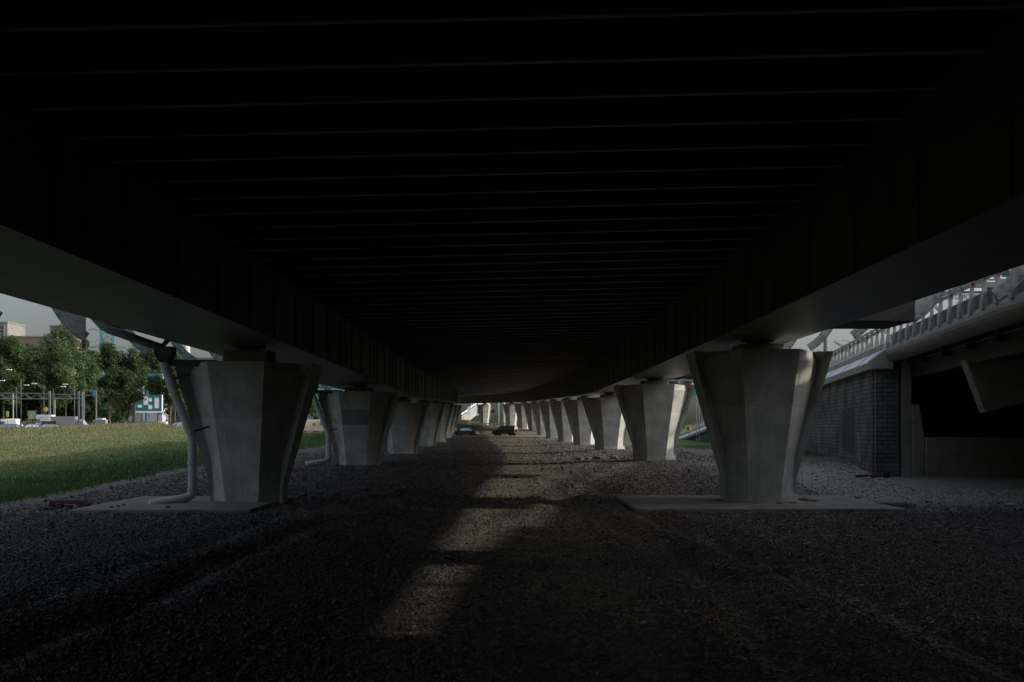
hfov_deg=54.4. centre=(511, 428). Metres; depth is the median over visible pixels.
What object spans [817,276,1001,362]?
noise barrier
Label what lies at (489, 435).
dirt lane
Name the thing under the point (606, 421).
bridge pier
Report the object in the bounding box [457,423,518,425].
road barrier
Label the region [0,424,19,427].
estate car
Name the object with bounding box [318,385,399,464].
bridge pier
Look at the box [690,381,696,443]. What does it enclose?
warning sign
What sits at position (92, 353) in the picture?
birch tree
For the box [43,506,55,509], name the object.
brick piece
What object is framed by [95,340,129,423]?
poplar tree
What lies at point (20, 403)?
tall pole
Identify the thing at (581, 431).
bridge pier
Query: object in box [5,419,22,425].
minibus
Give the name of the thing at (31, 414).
crossing sign
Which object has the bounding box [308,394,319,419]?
tree
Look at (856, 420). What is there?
retaining wall
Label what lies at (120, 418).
bush
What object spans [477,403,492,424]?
bridge pier
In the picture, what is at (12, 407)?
concrete pole
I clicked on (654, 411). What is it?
bridge pier
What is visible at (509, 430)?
off road car
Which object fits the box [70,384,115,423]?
bush
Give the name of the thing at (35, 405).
bush
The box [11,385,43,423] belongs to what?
bush
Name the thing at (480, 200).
elevated highway
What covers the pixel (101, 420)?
delivery van
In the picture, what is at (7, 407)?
bush
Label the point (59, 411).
bush
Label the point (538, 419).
bridge pier
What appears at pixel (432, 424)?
bridge pier
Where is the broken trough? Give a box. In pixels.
[48,499,91,508]
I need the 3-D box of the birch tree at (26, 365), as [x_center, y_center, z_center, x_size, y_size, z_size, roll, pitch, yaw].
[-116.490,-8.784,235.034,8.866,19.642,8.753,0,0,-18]
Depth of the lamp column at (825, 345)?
87.81 m
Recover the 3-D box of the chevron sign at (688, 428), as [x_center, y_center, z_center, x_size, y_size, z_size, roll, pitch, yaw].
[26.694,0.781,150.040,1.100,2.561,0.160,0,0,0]
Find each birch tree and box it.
[0,334,36,423]
[4,353,37,423]
[24,342,73,414]
[38,323,87,415]
[75,339,100,421]
[76,350,103,420]
[110,382,130,423]
[137,349,161,373]
[144,374,165,420]
[159,346,184,421]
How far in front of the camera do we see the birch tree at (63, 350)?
229.00 m
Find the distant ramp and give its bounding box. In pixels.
[461,403,489,422]
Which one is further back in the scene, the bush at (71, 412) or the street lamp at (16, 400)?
the bush at (71, 412)
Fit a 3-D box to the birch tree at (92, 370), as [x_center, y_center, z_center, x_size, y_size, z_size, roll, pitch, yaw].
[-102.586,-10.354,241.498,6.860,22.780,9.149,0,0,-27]
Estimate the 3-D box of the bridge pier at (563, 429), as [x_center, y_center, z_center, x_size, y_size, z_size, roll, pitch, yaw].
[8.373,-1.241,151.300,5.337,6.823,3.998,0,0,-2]
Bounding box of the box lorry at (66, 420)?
[51,416,87,426]
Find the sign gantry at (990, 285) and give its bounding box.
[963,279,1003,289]
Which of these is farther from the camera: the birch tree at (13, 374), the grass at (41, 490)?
the birch tree at (13, 374)
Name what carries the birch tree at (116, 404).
on the ground at (932, 484)
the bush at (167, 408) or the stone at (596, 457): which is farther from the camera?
the bush at (167, 408)
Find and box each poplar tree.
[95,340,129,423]
[112,345,148,422]
[161,366,181,424]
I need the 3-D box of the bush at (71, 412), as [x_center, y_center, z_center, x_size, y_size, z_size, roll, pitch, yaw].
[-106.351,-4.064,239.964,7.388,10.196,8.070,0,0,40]
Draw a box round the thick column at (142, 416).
[141,387,144,420]
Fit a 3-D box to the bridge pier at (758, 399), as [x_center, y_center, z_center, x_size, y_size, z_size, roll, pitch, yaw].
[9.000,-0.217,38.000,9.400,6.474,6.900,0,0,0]
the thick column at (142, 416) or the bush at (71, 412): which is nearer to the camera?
the thick column at (142, 416)
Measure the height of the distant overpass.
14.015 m
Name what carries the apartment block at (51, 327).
on the ground at (932, 484)
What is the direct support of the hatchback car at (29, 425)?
on the road
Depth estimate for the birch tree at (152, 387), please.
210.98 m
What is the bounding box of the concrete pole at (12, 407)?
[12,394,13,418]
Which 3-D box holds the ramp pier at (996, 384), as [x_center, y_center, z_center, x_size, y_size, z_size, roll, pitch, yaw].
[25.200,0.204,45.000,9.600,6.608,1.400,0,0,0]
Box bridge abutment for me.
[894,358,1023,476]
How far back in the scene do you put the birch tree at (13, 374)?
224.51 m
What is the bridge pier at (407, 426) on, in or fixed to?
on the ground at (932, 484)
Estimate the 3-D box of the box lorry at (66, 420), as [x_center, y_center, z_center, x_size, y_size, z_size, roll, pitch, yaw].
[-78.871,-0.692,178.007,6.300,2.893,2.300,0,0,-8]
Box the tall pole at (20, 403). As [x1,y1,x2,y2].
[20,379,21,427]
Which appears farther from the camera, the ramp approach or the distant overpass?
the distant overpass
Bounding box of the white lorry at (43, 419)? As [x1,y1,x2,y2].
[35,415,56,425]
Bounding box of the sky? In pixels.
[0,275,1005,427]
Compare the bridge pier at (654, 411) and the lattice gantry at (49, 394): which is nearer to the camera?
the bridge pier at (654, 411)
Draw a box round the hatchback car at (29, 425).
[22,424,39,427]
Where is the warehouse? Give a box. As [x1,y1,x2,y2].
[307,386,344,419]
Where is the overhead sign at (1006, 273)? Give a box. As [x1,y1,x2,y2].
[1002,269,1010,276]
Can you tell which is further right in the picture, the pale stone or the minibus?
the pale stone
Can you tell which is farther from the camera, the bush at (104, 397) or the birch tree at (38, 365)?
the bush at (104, 397)
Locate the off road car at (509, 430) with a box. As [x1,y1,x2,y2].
[492,426,518,435]
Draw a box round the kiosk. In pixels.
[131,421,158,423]
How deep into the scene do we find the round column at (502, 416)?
389.18 m
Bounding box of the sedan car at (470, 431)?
[453,428,478,435]
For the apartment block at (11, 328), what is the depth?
443.54 m
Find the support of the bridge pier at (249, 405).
on the ground at (932, 484)
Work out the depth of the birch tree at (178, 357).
209.32 m
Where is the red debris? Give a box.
[855,472,889,477]
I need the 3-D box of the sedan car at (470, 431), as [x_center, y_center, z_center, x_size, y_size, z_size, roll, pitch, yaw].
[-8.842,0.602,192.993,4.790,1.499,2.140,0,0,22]
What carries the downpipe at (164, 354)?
attached to the bridge pier at (249, 405)
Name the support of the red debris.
on the ground at (932, 484)
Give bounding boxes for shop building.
[121,374,168,423]
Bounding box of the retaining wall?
[688,369,898,476]
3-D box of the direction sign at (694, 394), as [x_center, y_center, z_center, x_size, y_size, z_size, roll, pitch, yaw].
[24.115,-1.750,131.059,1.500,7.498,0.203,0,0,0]
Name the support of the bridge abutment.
on the ground at (932, 484)
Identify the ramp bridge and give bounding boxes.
[885,292,1023,377]
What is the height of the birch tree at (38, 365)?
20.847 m
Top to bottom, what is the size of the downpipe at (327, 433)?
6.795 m
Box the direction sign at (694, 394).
[692,390,699,443]
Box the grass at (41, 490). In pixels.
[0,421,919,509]
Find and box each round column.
[496,403,499,424]
[501,403,504,425]
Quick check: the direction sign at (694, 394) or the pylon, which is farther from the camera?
the pylon
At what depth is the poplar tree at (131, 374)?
167.34 m
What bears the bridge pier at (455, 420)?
on the ground at (932, 484)
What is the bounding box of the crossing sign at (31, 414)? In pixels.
[27,411,35,426]
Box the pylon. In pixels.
[87,327,124,378]
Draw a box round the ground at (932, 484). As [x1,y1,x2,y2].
[0,424,1023,681]
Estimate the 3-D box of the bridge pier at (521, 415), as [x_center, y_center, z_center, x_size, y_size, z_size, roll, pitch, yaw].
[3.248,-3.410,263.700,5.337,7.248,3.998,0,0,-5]
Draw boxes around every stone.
[592,456,602,458]
[1006,503,1016,506]
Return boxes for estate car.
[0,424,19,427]
[38,424,59,427]
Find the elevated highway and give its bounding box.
[0,0,1023,403]
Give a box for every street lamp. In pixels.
[16,385,28,418]
[53,386,65,414]
[63,384,74,415]
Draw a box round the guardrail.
[680,268,1023,434]
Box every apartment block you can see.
[0,322,25,335]
[0,336,60,425]
[49,325,83,374]
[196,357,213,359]
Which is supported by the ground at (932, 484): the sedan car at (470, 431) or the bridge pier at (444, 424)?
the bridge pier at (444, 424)
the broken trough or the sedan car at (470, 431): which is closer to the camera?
the broken trough
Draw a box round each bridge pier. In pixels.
[70,345,321,512]
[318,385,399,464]
[385,397,429,453]
[417,400,445,445]
[431,401,453,441]
[442,402,457,437]
[449,403,460,434]
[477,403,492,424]
[503,402,517,425]
[514,402,527,428]
[523,401,538,430]
[531,400,547,434]
[539,399,558,437]
[549,398,572,441]
[563,396,594,444]
[581,392,627,449]
[613,378,694,460]
[615,339,905,511]
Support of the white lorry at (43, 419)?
on the road
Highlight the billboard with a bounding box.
[135,395,162,420]
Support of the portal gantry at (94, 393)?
on the road
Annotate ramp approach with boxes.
[679,344,898,438]
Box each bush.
[0,389,24,418]
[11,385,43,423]
[26,386,49,423]
[39,400,73,415]
[62,392,81,416]
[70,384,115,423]
[91,385,129,423]
[104,407,130,423]
[159,396,189,422]
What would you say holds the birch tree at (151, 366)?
on the ground at (932, 484)
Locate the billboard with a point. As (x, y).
(152, 404)
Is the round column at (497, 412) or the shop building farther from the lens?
the round column at (497, 412)
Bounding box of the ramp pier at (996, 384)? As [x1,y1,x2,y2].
[961,360,1023,411]
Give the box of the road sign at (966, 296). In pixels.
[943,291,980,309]
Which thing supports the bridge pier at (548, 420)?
on the ground at (932, 484)
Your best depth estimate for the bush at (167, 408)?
220.77 m
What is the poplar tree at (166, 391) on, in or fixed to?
on the ground at (932, 484)
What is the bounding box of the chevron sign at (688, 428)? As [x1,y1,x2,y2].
[685,425,692,431]
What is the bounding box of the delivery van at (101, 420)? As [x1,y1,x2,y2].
[91,418,107,424]
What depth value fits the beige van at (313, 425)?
162.08 m
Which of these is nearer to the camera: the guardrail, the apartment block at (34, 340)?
the guardrail
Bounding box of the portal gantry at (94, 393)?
[83,390,97,419]
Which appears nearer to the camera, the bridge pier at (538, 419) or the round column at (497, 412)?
the bridge pier at (538, 419)
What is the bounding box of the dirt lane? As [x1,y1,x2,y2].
[451,435,545,436]
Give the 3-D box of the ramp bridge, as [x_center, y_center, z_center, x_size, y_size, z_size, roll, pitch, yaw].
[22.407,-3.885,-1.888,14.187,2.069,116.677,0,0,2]
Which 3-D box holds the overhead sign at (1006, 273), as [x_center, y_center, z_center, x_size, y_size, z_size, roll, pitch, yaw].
[29.063,-9.720,57.986,1.100,1.788,0.108,0,0,0]
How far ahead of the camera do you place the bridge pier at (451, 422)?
178.77 m
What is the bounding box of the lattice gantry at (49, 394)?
[0,391,82,425]
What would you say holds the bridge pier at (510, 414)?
on the ground at (932, 484)
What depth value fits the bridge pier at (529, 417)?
234.50 m
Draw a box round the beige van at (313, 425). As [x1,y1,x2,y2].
[304,420,323,431]
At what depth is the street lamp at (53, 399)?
189.96 m
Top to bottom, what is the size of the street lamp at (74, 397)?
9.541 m
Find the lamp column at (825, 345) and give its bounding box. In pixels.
[823,337,827,350]
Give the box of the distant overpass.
[669,379,691,384]
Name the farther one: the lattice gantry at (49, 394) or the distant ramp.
the distant ramp
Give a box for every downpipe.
[91,319,217,503]
[305,383,341,465]
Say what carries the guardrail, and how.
attached to the ramp bridge

